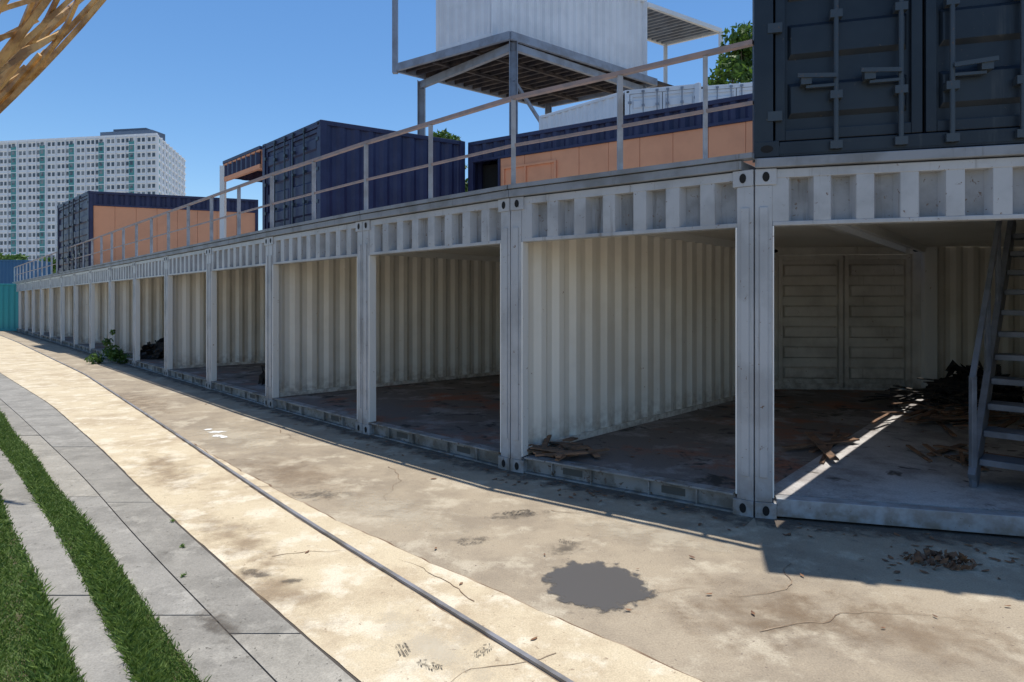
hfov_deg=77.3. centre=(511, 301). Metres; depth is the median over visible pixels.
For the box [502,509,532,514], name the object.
boot print
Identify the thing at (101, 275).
shipping container
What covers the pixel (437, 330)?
shipping container
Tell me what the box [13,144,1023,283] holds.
terrace deck
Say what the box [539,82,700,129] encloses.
white shipping container
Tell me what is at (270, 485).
footpath seam
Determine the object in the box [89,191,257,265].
salmon container cabin
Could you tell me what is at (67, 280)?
shipping container
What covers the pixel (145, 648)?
grass strip
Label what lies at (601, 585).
wet stain
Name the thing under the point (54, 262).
tree
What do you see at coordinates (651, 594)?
pavement cracks
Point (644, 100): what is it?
doors
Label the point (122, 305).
shipping container
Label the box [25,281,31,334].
shipping container
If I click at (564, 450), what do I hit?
wood offcuts
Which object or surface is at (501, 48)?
elevated white container
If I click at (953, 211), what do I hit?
shipping container
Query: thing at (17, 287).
shipping container
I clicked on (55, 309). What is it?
shipping container
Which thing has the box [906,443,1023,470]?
timber planks
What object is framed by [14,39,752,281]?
terrace railing
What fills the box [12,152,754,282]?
deck kerb
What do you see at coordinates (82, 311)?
shipping container
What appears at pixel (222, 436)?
paint splash
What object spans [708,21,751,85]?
tree
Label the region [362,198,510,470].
shipping container
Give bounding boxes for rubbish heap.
[131,338,163,358]
[257,364,264,384]
[926,360,1023,402]
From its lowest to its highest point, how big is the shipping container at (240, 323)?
2.580 m
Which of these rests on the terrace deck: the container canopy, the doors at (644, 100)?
the container canopy
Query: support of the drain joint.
on the concrete path
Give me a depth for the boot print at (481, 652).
2.92 m
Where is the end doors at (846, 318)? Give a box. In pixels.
[774,246,936,390]
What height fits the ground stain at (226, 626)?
0.001 m
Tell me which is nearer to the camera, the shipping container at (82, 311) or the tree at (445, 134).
the shipping container at (82, 311)
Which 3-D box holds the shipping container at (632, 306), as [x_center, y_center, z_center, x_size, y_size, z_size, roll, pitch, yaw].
[3.446,0.310,8.252,2.272,2.580,7.931,0,0,42]
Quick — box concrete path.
[0,336,701,681]
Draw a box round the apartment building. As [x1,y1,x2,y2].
[0,128,185,260]
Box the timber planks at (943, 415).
[870,401,1023,436]
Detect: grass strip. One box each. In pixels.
[0,407,211,681]
[0,483,86,681]
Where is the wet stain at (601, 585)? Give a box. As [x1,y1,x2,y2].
[542,560,654,612]
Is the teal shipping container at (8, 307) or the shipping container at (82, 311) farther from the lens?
the teal shipping container at (8, 307)
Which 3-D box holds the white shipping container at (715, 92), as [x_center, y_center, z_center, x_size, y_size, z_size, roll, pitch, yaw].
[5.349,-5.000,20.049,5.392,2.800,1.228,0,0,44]
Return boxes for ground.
[0,331,1023,681]
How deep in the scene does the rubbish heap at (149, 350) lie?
16.30 m
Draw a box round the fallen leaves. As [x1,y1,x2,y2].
[237,401,1023,639]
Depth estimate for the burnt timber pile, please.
8.57 m
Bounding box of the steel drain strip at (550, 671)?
[0,335,573,681]
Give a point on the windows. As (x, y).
(100, 157)
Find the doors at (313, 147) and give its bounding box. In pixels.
[262,120,319,228]
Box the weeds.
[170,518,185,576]
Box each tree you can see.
[0,252,28,259]
[39,257,55,273]
[433,128,467,191]
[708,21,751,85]
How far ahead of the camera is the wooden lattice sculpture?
5.54 m
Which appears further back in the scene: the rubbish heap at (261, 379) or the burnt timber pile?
the rubbish heap at (261, 379)
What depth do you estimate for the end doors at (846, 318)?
10.56 m
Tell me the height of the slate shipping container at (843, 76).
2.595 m
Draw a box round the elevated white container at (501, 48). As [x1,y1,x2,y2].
[392,0,722,135]
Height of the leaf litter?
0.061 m
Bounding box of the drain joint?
[7,338,559,681]
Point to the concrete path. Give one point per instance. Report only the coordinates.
(360, 619)
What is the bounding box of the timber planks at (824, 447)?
[782,429,859,463]
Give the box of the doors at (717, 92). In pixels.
[701,82,751,100]
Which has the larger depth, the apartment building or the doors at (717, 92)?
the apartment building
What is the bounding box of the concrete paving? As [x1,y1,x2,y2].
[0,373,355,681]
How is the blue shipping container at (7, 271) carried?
on the ground
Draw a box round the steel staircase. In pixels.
[968,220,1023,487]
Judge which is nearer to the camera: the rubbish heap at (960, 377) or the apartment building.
the rubbish heap at (960, 377)
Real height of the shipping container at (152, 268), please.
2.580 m
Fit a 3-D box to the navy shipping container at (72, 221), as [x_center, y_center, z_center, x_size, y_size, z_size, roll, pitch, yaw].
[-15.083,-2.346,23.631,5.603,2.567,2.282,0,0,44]
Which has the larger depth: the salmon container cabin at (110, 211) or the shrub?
the salmon container cabin at (110, 211)
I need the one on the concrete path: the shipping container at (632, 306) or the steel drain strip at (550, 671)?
the steel drain strip at (550, 671)
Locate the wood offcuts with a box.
[527,435,608,460]
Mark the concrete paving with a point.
(273, 644)
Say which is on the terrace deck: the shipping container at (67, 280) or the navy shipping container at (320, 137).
the navy shipping container at (320, 137)
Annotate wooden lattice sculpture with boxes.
[0,0,105,113]
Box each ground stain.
[209,619,229,632]
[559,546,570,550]
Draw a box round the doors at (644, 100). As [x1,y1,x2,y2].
[625,84,694,113]
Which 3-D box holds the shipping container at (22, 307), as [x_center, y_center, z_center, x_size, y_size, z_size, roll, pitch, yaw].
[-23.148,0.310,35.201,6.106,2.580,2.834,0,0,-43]
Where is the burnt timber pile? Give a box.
[858,378,1023,419]
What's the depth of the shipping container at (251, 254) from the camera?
10.95 m
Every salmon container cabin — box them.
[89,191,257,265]
[468,93,754,191]
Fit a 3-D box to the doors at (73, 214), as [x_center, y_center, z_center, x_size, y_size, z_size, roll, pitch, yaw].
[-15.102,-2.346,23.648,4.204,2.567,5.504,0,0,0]
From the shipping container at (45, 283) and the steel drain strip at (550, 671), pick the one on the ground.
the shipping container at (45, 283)
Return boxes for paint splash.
[205,429,226,437]
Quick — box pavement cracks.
[149,410,990,681]
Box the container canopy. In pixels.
[220,146,261,238]
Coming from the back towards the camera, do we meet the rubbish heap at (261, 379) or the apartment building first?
the apartment building
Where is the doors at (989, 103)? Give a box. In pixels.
[752,0,1023,162]
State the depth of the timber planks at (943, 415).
7.60 m
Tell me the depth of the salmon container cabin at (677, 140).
12.58 m
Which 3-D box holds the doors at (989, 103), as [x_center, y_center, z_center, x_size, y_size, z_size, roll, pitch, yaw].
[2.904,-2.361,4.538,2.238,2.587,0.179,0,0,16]
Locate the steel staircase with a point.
(980, 431)
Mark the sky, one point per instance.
(222, 80)
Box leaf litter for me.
[902,547,976,570]
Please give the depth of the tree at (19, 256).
149.04 m
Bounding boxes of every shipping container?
[0,260,50,283]
[0,284,18,330]
[16,283,18,331]
[19,282,31,332]
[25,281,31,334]
[32,280,49,337]
[40,278,49,340]
[50,276,72,343]
[57,191,88,273]
[61,273,73,347]
[74,270,108,352]
[90,267,109,357]
[109,262,163,365]
[134,256,165,375]
[166,248,264,388]
[208,237,268,406]
[262,119,464,229]
[268,221,499,432]
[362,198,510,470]
[510,169,936,516]
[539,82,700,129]
[701,82,751,101]
[752,0,1023,162]
[755,157,1023,535]
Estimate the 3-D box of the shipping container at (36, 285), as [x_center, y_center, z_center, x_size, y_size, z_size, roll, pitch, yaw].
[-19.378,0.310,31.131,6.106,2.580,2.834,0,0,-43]
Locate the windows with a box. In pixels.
[0,137,184,259]
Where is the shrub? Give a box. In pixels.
[84,329,131,363]
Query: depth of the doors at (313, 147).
13.65 m
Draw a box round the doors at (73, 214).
[57,191,88,273]
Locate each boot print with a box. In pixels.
[395,643,410,655]
[419,659,442,670]
[474,643,491,656]
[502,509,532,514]
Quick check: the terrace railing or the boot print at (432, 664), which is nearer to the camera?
the boot print at (432, 664)
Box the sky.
[0,0,751,230]
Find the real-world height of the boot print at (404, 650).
0.001 m
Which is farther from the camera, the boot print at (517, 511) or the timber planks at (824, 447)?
the timber planks at (824, 447)
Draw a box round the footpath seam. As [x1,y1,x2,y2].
[193,443,703,681]

